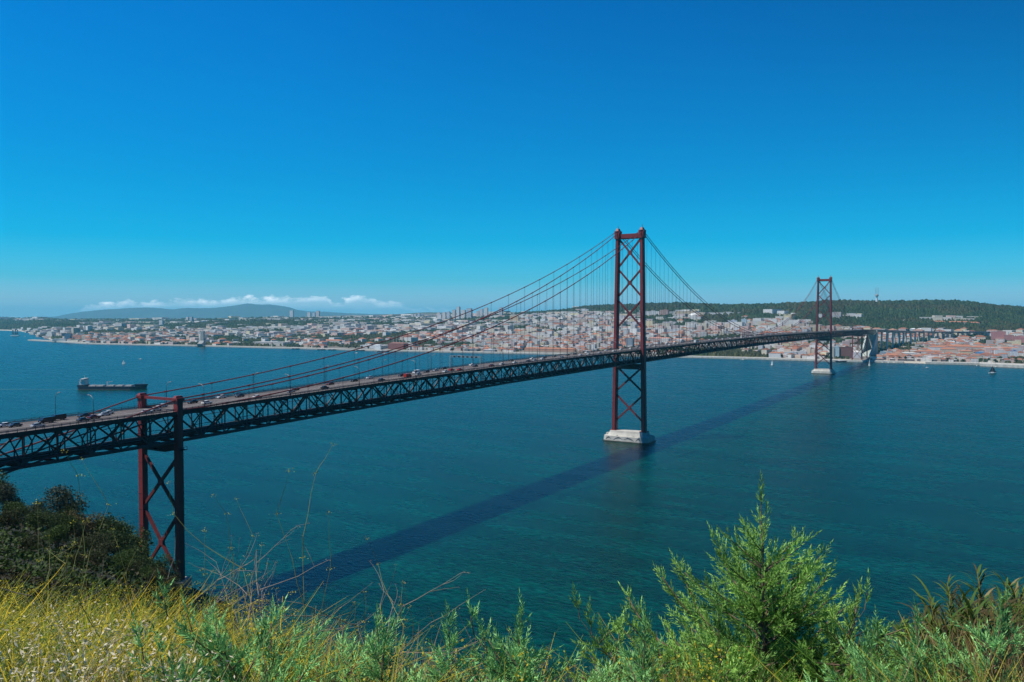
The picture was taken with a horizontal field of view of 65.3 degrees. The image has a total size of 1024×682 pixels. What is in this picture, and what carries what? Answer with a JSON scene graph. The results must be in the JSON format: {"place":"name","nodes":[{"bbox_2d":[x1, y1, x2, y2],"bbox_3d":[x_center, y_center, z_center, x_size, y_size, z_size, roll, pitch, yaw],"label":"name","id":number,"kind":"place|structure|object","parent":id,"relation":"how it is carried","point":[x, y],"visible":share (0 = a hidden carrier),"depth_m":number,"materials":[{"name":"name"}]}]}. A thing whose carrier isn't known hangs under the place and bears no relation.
{"place":"outdoors","nodes":[
{"label":"outdoors","id":0,"kind":"place"},
{"bbox_2d":[0,524,238,643],"bbox_3d":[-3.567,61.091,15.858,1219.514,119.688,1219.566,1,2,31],"label":"hillside","id":1,"kind":"structure","parent":0,"point":[113,578],"depth_m":150.12,"materials":[{"name":"plant"}]},
{"bbox_2d":[0,481,21,515],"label":"tree","id":2,"kind":"object","parent":1,"relation":"on","point":[5,493],"visible":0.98,"depth_m":233.18,"materials":[{"name":"green plant"}]},
{"bbox_2d":[0,506,24,529],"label":"tree","id":3,"kind":"object","parent":1,"relation":"on","point":[6,520],"visible":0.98,"depth_m":140.63,"materials":[{"name":"green plant"}]},
{"bbox_2d":[1,500,30,524],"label":"tree","id":4,"kind":"object","parent":1,"relation":"on","point":[16,506],"visible":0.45,"depth_m":166.06,"materials":[{"name":"green plant"}]},
{"bbox_2d":[12,502,42,523],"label":"tree","id":5,"kind":"object","parent":1,"relation":"on","point":[35,509],"visible":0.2,"depth_m":201.09,"materials":[{"name":"green plant"}]},
{"bbox_2d":[15,532,42,551],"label":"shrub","id":6,"kind":"object","parent":1,"relation":"on","point":[25,540],"visible":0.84,"depth_m":112.59,"materials":[{"name":"green plant"}]},
{"bbox_2d":[28,500,46,526],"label":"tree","id":7,"kind":"object","parent":1,"relation":"on","point":[42,502],"visible":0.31,"depth_m":225.31,"materials":[{"name":"green plant"}]},
{"bbox_2d":[25,507,52,533],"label":"tree","id":8,"kind":"object","parent":1,"relation":"on","point":[39,520],"visible":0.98,"depth_m":150.63,"materials":[{"name":"green plant"}]},
{"bbox_2d":[3,520,77,644],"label":"flowering stalk","id":9,"kind":"object","parent":1,"relation":"on","point":[48,574],"visible":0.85,"depth_m":5.78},
{"bbox_2d":[0,519,90,669],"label":"flowering stalk","id":10,"kind":"object","parent":1,"relation":"on","point":[45,603],"visible":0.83,"depth_m":3.82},
{"bbox_2d":[34,511,62,529],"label":"tree","id":11,"kind":"object","parent":1,"relation":"on","point":[46,526],"visible":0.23,"depth_m":184.96,"materials":[{"name":"green plant"}]},
{"bbox_2d":[1,569,107,653],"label":"dry stalk","id":12,"kind":"object","parent":1,"relation":"on","point":[48,611],"visible":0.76,"depth_m":4.67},
{"bbox_2d":[42,523,71,546],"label":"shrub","id":13,"kind":"object","parent":1,"relation":"on","point":[58,533],"visible":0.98,"depth_m":128.79,"materials":[{"name":"green plant"}]},
{"bbox_2d":[39,483,89,513],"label":"tree","id":14,"kind":"object","parent":1,"relation":"on","point":[57,501],"visible":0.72,"depth_m":230.34,"materials":[{"name":"green plant"}]},
{"bbox_2d":[45,512,84,537],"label":"tree","id":15,"kind":"object","parent":1,"relation":"on","point":[66,520],"visible":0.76,"depth_m":170.43,"materials":[{"name":"green plant"}]},
{"bbox_2d":[57,501,86,536],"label":"tree","id":16,"kind":"object","parent":1,"relation":"on","point":[68,510],"visible":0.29,"depth_m":228.45,"materials":[{"name":"green plant"}]},
{"bbox_2d":[32,449,116,660],"bbox_3d":[-2.467,1.397,4.470,0.364,1.666,0.408,1,2,20],"label":"flowering stalk","id":17,"kind":"object","parent":1,"relation":"on","point":[39,560],"visible":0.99,"depth_m":4.47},
{"bbox_2d":[55,508,93,538],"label":"tree","id":18,"kind":"object","parent":1,"relation":"on","point":[86,525],"visible":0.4,"depth_m":205.65,"materials":[{"name":"green plant"}]},
{"bbox_2d":[63,550,86,566],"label":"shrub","id":19,"kind":"object","parent":1,"relation":"on","point":[79,557],"visible":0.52,"depth_m":96.78,"materials":[{"name":"green plant"}]},
{"bbox_2d":[74,534,99,548],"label":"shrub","id":20,"kind":"object","parent":1,"relation":"on","point":[89,543],"visible":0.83,"depth_m":148.80,"materials":[{"name":"green plant"}]},
{"bbox_2d":[51,553,136,663],"bbox_3d":[-2.331,1.731,4.471,0.425,1.103,0.429,-1,2,-40],"label":"flowering stalk","id":21,"kind":"object","parent":1,"relation":"on","point":[79,602],"visible":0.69,"depth_m":4.45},
{"bbox_2d":[69,512,119,539],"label":"tree","id":22,"kind":"object","parent":1,"relation":"on","point":[96,517],"visible":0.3,"depth_m":213.54,"materials":[{"name":"green plant"}]},
{"bbox_2d":[85,548,108,563],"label":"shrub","id":23,"kind":"object","parent":1,"relation":"on","point":[95,554],"visible":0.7,"depth_m":118.74,"materials":[{"name":"green plant"}]},
{"bbox_2d":[92,539,120,553],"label":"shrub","id":24,"kind":"object","parent":1,"relation":"on","point":[108,545],"visible":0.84,"depth_m":160.82,"materials":[{"name":"green plant"}]},
{"bbox_2d":[85,512,130,542],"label":"tree","id":25,"kind":"object","parent":1,"relation":"on","point":[115,523],"visible":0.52,"depth_m":213.40,"materials":[{"name":"green plant"}]},
{"bbox_2d":[0,517,226,640],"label":"undergrowth","id":26,"kind":"object","parent":1,"relation":"on","point":[10,547],"visible":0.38,"depth_m":83.82,"materials":[{"name":"green plant"}]},
{"bbox_2d":[99,528,136,555],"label":"tree","id":27,"kind":"object","parent":1,"relation":"on","point":[120,538],"visible":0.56,"depth_m":197.11,"materials":[{"name":"green plant"}]},
{"bbox_2d":[85,589,158,681],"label":"dry stalk","id":28,"kind":"object","parent":1,"relation":"on","point":[145,625],"visible":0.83,"depth_m":3.55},
{"bbox_2d":[116,522,136,554],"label":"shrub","id":29,"kind":"object","parent":1,"relation":"on","point":[126,525],"visible":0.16,"depth_m":219.52,"materials":[{"name":"green plant"}]},
{"bbox_2d":[112,541,151,561],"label":"tree","id":30,"kind":"object","parent":1,"relation":"on","point":[141,553],"visible":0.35,"depth_m":207.49,"materials":[{"name":"green plant"}]},
{"bbox_2d":[0,594,267,681],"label":"dry oats","id":31,"kind":"object","parent":1,"relation":"on","point":[62,667],"visible":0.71,"depth_m":3.54,"materials":[{"name":"beige plant"}]},
{"bbox_2d":[124,558,144,572],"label":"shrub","id":32,"kind":"object","parent":1,"relation":"on","point":[134,566],"visible":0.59,"depth_m":151.08,"materials":[{"name":"green plant"}]},
{"bbox_2d":[122,526,153,551],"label":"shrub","id":33,"kind":"object","parent":1,"relation":"on","point":[143,540],"visible":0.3,"depth_m":225.31,"materials":[{"name":"green plant"}]},
{"bbox_2d":[129,553,155,573],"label":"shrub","id":34,"kind":"object","parent":1,"relation":"on","point":[146,562],"visible":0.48,"depth_m":191.36,"materials":[{"name":"green plant"}]},
{"bbox_2d":[139,566,156,580],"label":"tree","id":35,"kind":"object","parent":1,"relation":"on","point":[145,573],"visible":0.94,"depth_m":169.16,"materials":[{"name":"green plant"}]},
{"bbox_2d":[147,567,167,585],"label":"tree","id":36,"kind":"object","parent":1,"relation":"on","point":[155,578],"visible":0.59,"depth_m":213.53,"materials":[{"name":"green plant"}]},
{"bbox_2d":[151,551,180,575],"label":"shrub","id":37,"kind":"object","parent":1,"relation":"on","point":[159,563],"visible":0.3,"depth_m":272.36,"materials":[{"name":"green plant"}]},
{"bbox_2d":[153,538,232,627],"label":"dry stalk","id":38,"kind":"object","parent":1,"relation":"on","point":[199,595],"visible":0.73,"depth_m":6.21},
{"bbox_2d":[127,610,292,681],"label":"conifer shrub","id":39,"kind":"object","parent":1,"relation":"on","point":[183,670],"visible":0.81,"depth_m":3.15,"materials":[{"name":"green plant"}]},
{"bbox_2d":[168,480,266,630],"bbox_3d":[-2.087,1.874,6.002,0.982,1.700,0.447,0,2,16],"label":"flowering stalk","id":40,"kind":"object","parent":1,"relation":"on","point":[231,562],"visible":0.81,"depth_m":6.03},
{"bbox_2d":[196,547,251,632],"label":"flowering stalk","id":41,"kind":"object","parent":1,"relation":"on","point":[222,585],"visible":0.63,"depth_m":6.15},
{"bbox_2d":[202,494,252,639],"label":"flowering stalk","id":42,"kind":"object","parent":1,"relation":"on","point":[233,565],"visible":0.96,"depth_m":5.57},
{"bbox_2d":[185,532,274,663],"bbox_3d":[-1.720,1.862,5.319,0.834,1.196,0.738,1,2,35],"label":"dry stalk","id":43,"kind":"object","parent":1,"relation":"on","point":[236,570],"visible":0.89,"depth_m":5.28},
{"bbox_2d":[185,523,309,635],"bbox_3d":[-2.393,2.268,7.148,0.773,1.253,0.873,1,2,39],"label":"dry stalk","id":44,"kind":"object","parent":1,"relation":"on","point":[239,568],"visible":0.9,"depth_m":6.98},
{"bbox_2d":[226,549,274,640],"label":"dry stalk","id":45,"kind":"object","parent":1,"relation":"on","point":[250,592],"visible":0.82,"depth_m":5.64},
{"bbox_2d":[240,530,327,650],"bbox_3d":[-1.506,1.873,5.442,0.624,1.281,0.386,0,2,1],"label":"dry stalk","id":46,"kind":"object","parent":1,"relation":"on","point":[266,587],"visible":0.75,"depth_m":5.33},
{"bbox_2d":[264,563,338,665],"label":"flowering stalk","id":47,"kind":"object","parent":1,"relation":"on","point":[290,613],"visible":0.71,"depth_m":5.57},
{"bbox_2d":[276,443,336,664],"bbox_3d":[-1.334,1.691,5.288,0.482,1.969,0.430,-1,2,-24],"label":"flowering stalk","id":48,"kind":"object","parent":1,"relation":"on","point":[330,568],"visible":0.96,"depth_m":5.30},
{"bbox_2d":[149,568,505,681],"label":"conifer shrub","id":49,"kind":"object","parent":1,"relation":"on","point":[219,640],"visible":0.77,"depth_m":3.61,"materials":[{"name":"green plant"}]},
{"bbox_2d":[339,599,415,681],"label":"conifer shrub","id":50,"kind":"object","parent":1,"relation":"on","point":[376,668],"visible":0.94,"depth_m":3.59,"materials":[{"name":"green plant"}]},
{"bbox_2d":[278,582,491,677],"bbox_3d":[-0.717,2.267,4.998,0.973,1.578,1.100,1,2,19],"label":"dry stalk","id":51,"kind":"object","parent":1,"relation":"on","point":[412,622],"visible":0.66,"depth_m":5.16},
{"bbox_2d":[371,563,467,632],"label":"dry stalk","id":52,"kind":"object","parent":1,"relation":"on","point":[413,600],"visible":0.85,"depth_m":5.64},
{"bbox_2d":[0,563,862,681],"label":"yellow weeds","id":53,"kind":"object","parent":1,"relation":"on","point":[28,627],"visible":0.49,"depth_m":4.54,"materials":[{"name":"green plant"}]},
{"bbox_2d":[407,599,479,681],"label":"conifer shrub","id":54,"kind":"object","parent":1,"relation":"on","point":[436,674],"visible":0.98,"depth_m":3.58,"materials":[{"name":"green plant"}]},
{"bbox_2d":[460,589,557,681],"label":"conifer shrub","id":55,"kind":"object","parent":1,"relation":"on","point":[520,632],"visible":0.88,"depth_m":3.60,"materials":[{"name":"green plant"}]},
{"bbox_2d":[0,563,1023,681],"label":"wild grass","id":56,"kind":"structure","parent":1,"relation":"on","point":[251,674],"depth_m":3.94,"materials":[{"name":"plant"}]},
{"bbox_2d":[428,589,659,681],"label":"conifer shrub","id":57,"kind":"object","parent":1,"relation":"on","point":[521,668],"visible":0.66,"depth_m":3.67,"materials":[{"name":"green plant"}]},
{"bbox_2d":[580,598,692,681],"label":"conifer shrub","id":58,"kind":"object","parent":1,"relation":"on","point":[645,658],"visible":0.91,"depth_m":3.70,"materials":[{"name":"green plant"}]},
{"bbox_2d":[255,583,1023,681],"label":"russet grass","id":59,"kind":"structure","parent":1,"relation":"on","point":[1007,659],"depth_m":3.95,"materials":[{"name":"plant"}]},
{"bbox_2d":[568,581,795,681],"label":"conifer shrub","id":60,"kind":"object","parent":1,"relation":"on","point":[613,651],"visible":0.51,"depth_m":4.51,"materials":[{"name":"green plant"}]},
{"bbox_2d":[653,587,778,681],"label":"conifer shrub","id":61,"kind":"object","parent":1,"relation":"on","point":[732,669],"visible":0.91,"depth_m":3.82,"materials":[{"name":"green plant"}]},
{"bbox_2d":[558,470,927,681],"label":"conifer shrub","id":62,"kind":"object","parent":1,"relation":"on","point":[756,615],"visible":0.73,"depth_m":4.60,"materials":[{"name":"green plant"}]},
{"bbox_2d":[690,569,930,681],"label":"conifer shrub","id":63,"kind":"object","parent":1,"relation":"on","point":[826,633],"visible":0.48,"depth_m":4.41,"materials":[{"name":"green plant"}]},
{"bbox_2d":[803,618,900,681],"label":"conifer shrub","id":64,"kind":"object","parent":1,"relation":"on","point":[858,667],"visible":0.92,"depth_m":3.62,"materials":[{"name":"green plant"}]},
{"bbox_2d":[820,606,913,681],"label":"conifer shrub","id":65,"kind":"object","parent":1,"relation":"on","point":[877,629],"visible":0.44,"depth_m":4.07,"materials":[{"name":"green plant"}]},
{"bbox_2d":[856,596,966,681],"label":"conifer shrub","id":66,"kind":"object","parent":1,"relation":"on","point":[920,651],"visible":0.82,"depth_m":3.74,"materials":[{"name":"green plant"}]},
{"bbox_2d":[898,619,933,679],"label":"leafy reed","id":67,"kind":"object","parent":1,"relation":"on","point":[914,633],"visible":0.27,"depth_m":4.31,"materials":[{"name":"green plant"}]},
{"bbox_2d":[892,574,959,665],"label":"leafy reed","id":68,"kind":"object","parent":1,"relation":"on","point":[923,601],"visible":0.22,"depth_m":5.30,"materials":[{"name":"green plant"}]},
{"bbox_2d":[920,595,948,658],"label":"leafy reed","id":69,"kind":"object","parent":1,"relation":"on","point":[931,602],"visible":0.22,"depth_m":5.21,"materials":[{"name":"green plant"}]},
{"bbox_2d":[923,613,951,676],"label":"leafy reed","id":70,"kind":"object","parent":1,"relation":"on","point":[930,619],"visible":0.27,"depth_m":4.79,"materials":[{"name":"green plant"}]},
{"bbox_2d":[924,597,969,677],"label":"leafy reed","id":71,"kind":"object","parent":1,"relation":"on","point":[945,627],"visible":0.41,"depth_m":4.63,"materials":[{"name":"green plant"}]},
{"bbox_2d":[933,574,966,671],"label":"leafy reed","id":72,"kind":"object","parent":1,"relation":"on","point":[948,587],"visible":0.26,"depth_m":5.54,"materials":[{"name":"green plant"}]},
{"bbox_2d":[936,590,967,674],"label":"leafy reed","id":73,"kind":"object","parent":1,"relation":"on","point":[952,608],"visible":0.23,"depth_m":5.09,"materials":[{"name":"green plant"}]},
{"bbox_2d":[942,597,967,667],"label":"leafy reed","id":74,"kind":"object","parent":1,"relation":"on","point":[949,608],"visible":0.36,"depth_m":4.88,"materials":[{"name":"green plant"}]},
{"bbox_2d":[888,578,1023,681],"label":"conifer shrub","id":75,"kind":"object","parent":1,"relation":"on","point":[993,641],"visible":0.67,"depth_m":3.74,"materials":[{"name":"green plant"}]},
{"bbox_2d":[945,594,966,651],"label":"leafy reed","id":76,"kind":"object","parent":1,"relation":"on","point":[959,616],"visible":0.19,"depth_m":5.25,"materials":[{"name":"green plant"}]},
{"bbox_2d":[938,580,978,675],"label":"leafy reed","id":77,"kind":"object","parent":1,"relation":"on","point":[960,600],"visible":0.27,"depth_m":5.27,"materials":[{"name":"green plant"}]},
{"bbox_2d":[947,595,1006,678],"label":"leafy reed","id":78,"kind":"object","parent":1,"relation":"on","point":[973,619],"visible":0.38,"depth_m":4.33,"materials":[{"name":"green plant"}]},
{"bbox_2d":[959,581,995,641],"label":"leafy reed","id":79,"kind":"object","parent":1,"relation":"on","point":[987,594],"visible":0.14,"depth_m":5.82,"materials":[{"name":"green plant"}]},
{"bbox_2d":[966,563,993,631],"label":"leafy reed","id":80,"kind":"object","parent":1,"relation":"on","point":[979,584],"visible":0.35,"depth_m":5.33,"materials":[{"name":"green plant"}]},
{"bbox_2d":[953,586,1010,671],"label":"leafy reed","id":81,"kind":"object","parent":1,"relation":"on","point":[971,603],"visible":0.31,"depth_m":4.73,"materials":[{"name":"green plant"}]},
{"bbox_2d":[953,604,1023,675],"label":"leafy reed","id":82,"kind":"object","parent":1,"relation":"on","point":[984,609],"visible":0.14,"depth_m":4.50,"materials":[{"name":"green plant"}]},
{"bbox_2d":[978,585,1023,679],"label":"leafy reed","id":83,"kind":"object","parent":1,"relation":"on","point":[1011,601],"visible":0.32,"depth_m":4.48,"materials":[{"name":"green plant"}]},
{"bbox_2d":[980,614,1023,680],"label":"leafy reed","id":84,"kind":"object","parent":1,"relation":"on","point":[1008,636],"visible":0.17,"depth_m":4.28,"materials":[{"name":"green plant"}]},
{"bbox_2d":[989,571,1018,609],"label":"leafy reed","id":85,"kind":"object","parent":1,"relation":"on","point":[1012,583],"visible":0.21,"depth_m":6.14,"materials":[{"name":"green plant"}]},
{"bbox_2d":[994,581,1023,664],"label":"leafy reed","id":86,"kind":"object","parent":1,"relation":"on","point":[1015,592],"visible":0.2,"depth_m":5.23,"materials":[{"name":"green plant"}]},
{"bbox_2d":[47,303,386,318],"bbox_3d":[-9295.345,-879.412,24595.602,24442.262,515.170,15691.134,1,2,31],"label":"mountains","id":87,"kind":"structure","parent":0,"point":[253,310],"depth_m":21739.13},
{"bbox_2d":[0,330,1023,681],"bbox_3d":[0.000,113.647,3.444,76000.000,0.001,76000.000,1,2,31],"label":"water","id":88,"kind":"structure","parent":0,"point":[540,496],"depth_m":545.45,"materials":[{"name":"liquid"}]},
{"bbox_2d":[28,339,88,343],"bbox_3d":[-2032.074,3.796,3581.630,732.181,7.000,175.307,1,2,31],"label":"breakwater","id":89,"kind":"object","parent":88,"relation":"in","point":[59,341],"visible":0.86,"depth_m":3558.09,"materials":[{"name":"concrete"}]},
{"bbox_2d":[77,375,147,389],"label":"cargo ship","id":90,"kind":"object","parent":88,"relation":"on","point":[84,384],"visible":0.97,"depth_m":1246.84,"materials":[{"name":"paint"}]},
{"bbox_2d":[0,224,875,587],"bbox_3d":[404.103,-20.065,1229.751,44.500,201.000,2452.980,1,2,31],"label":"suspension bridge","id":91,"kind":"structure","parent":88,"relation":"in","point":[178,408],"depth_m":410.00,"materials":[{"name":"red metal"}]},
{"bbox_2d":[37,416,54,423],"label":"van","id":92,"kind":"object","parent":91,"relation":"on","point":[42,420],"visible":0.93,"depth_m":278.84,"materials":[{"name":"blue paint"}]},
{"bbox_2d":[0,312,1023,363],"bbox_3d":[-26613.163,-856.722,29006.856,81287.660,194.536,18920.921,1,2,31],"label":"bank terrain","id":93,"kind":"structure","parent":0,"point":[435,313],"depth_m":2756.33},
{"bbox_2d":[254,341,291,345],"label":"museum hall","id":94,"kind":"structure","parent":93,"relation":"on","point":[276,343],"depth_m":3035.73,"materials":[{"name":"paint"}]},
{"bbox_2d":[388,342,407,348],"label":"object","id":95,"kind":"object","parent":93,"relation":"on","point":[393,345],"visible":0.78,"depth_m":2710.58,"materials":[{"name":"paint"}]},
{"bbox_2d":[87,343,865,361],"bbox_3d":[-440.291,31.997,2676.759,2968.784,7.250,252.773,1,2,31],"label":"promenade","id":96,"kind":"structure","parent":93,"relation":"on","point":[796,359],"depth_m":2509.05,"materials":[{"name":"concrete"}]},
{"bbox_2d":[195,331,205,345],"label":"river monument","id":97,"kind":"object","parent":96,"relation":"on","point":[202,341],"visible":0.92,"depth_m":3066.46,"materials":[{"name":"concrete"}]},
{"bbox_2d":[0,306,1023,356],"bbox_3d":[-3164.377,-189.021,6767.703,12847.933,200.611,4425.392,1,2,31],"label":"distant town houses","id":98,"kind":"structure","parent":93,"relation":"on","point":[502,342],"depth_m":3314.34,"materials":[{"name":"paint"}]},
{"bbox_2d":[0,308,1023,363],"bbox_3d":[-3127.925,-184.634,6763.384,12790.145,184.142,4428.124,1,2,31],"label":"town trees","id":99,"kind":"object","parent":93,"relation":"on","point":[9,323],"visible":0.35,"depth_m":4695.68,"materials":[{"name":"plant"}]},
{"bbox_2d":[524,347,576,351],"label":"long hall","id":100,"kind":"structure","parent":93,"relation":"on","point":[550,349],"depth_m":2515.75,"materials":[{"name":"paint"}]},
{"bbox_2d":[571,299,1023,358],"bbox_3d":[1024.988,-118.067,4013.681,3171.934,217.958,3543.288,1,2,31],"label":"forest","id":101,"kind":"object","parent":93,"relation":"on","point":[1002,317],"visible":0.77,"depth_m":3575.53,"materials":[{"name":"plant"}]},
{"bbox_2d":[839,346,851,357],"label":"brown office","id":102,"kind":"structure","parent":93,"relation":"on","point":[845,351],"depth_m":2110.99,"materials":[{"name":"paint"}]},
{"bbox_2d":[860,330,877,356],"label":"anchorage","id":103,"kind":"object","parent":93,"relation":"on","point":[872,344],"visible":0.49,"depth_m":2246.16,"materials":[{"name":"grey concrete"}]},
{"bbox_2d":[868,329,989,352],"bbox_3d":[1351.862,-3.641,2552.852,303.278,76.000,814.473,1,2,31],"label":"approach viaduct","id":104,"kind":"object","parent":93,"relation":"on","point":[893,332],"visible":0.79,"depth_m":2533.92,"materials":[{"name":"grey concrete"}]},
{"bbox_2d":[925,361,979,364],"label":"promenade","id":105,"kind":"structure","parent":93,"relation":"on","point":[959,363],"depth_m":1908.38,"materials":[{"name":"concrete"}]},
{"bbox_2d":[947,345,971,349],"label":"dockside building","id":106,"kind":"structure","parent":93,"relation":"on","point":[960,347],"depth_m":2293.69,"materials":[{"name":"paint"}]},
{"bbox_2d":[991,331,1005,339],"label":"pink block","id":107,"kind":"structure","parent":93,"relation":"on","point":[997,334],"depth_m":2593.72,"materials":[{"name":"paint"}]},
{"bbox_2d":[980,362,1023,367],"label":"promenade","id":108,"kind":"structure","parent":93,"relation":"on","point":[1014,365],"depth_m":1812.58,"materials":[{"name":"concrete"}]},
{"bbox_2d":[0,0,1023,317],"label":"sky","id":109,"kind":"structure","parent":0,"point":[339,156],"materials":[{"name":"blue"}]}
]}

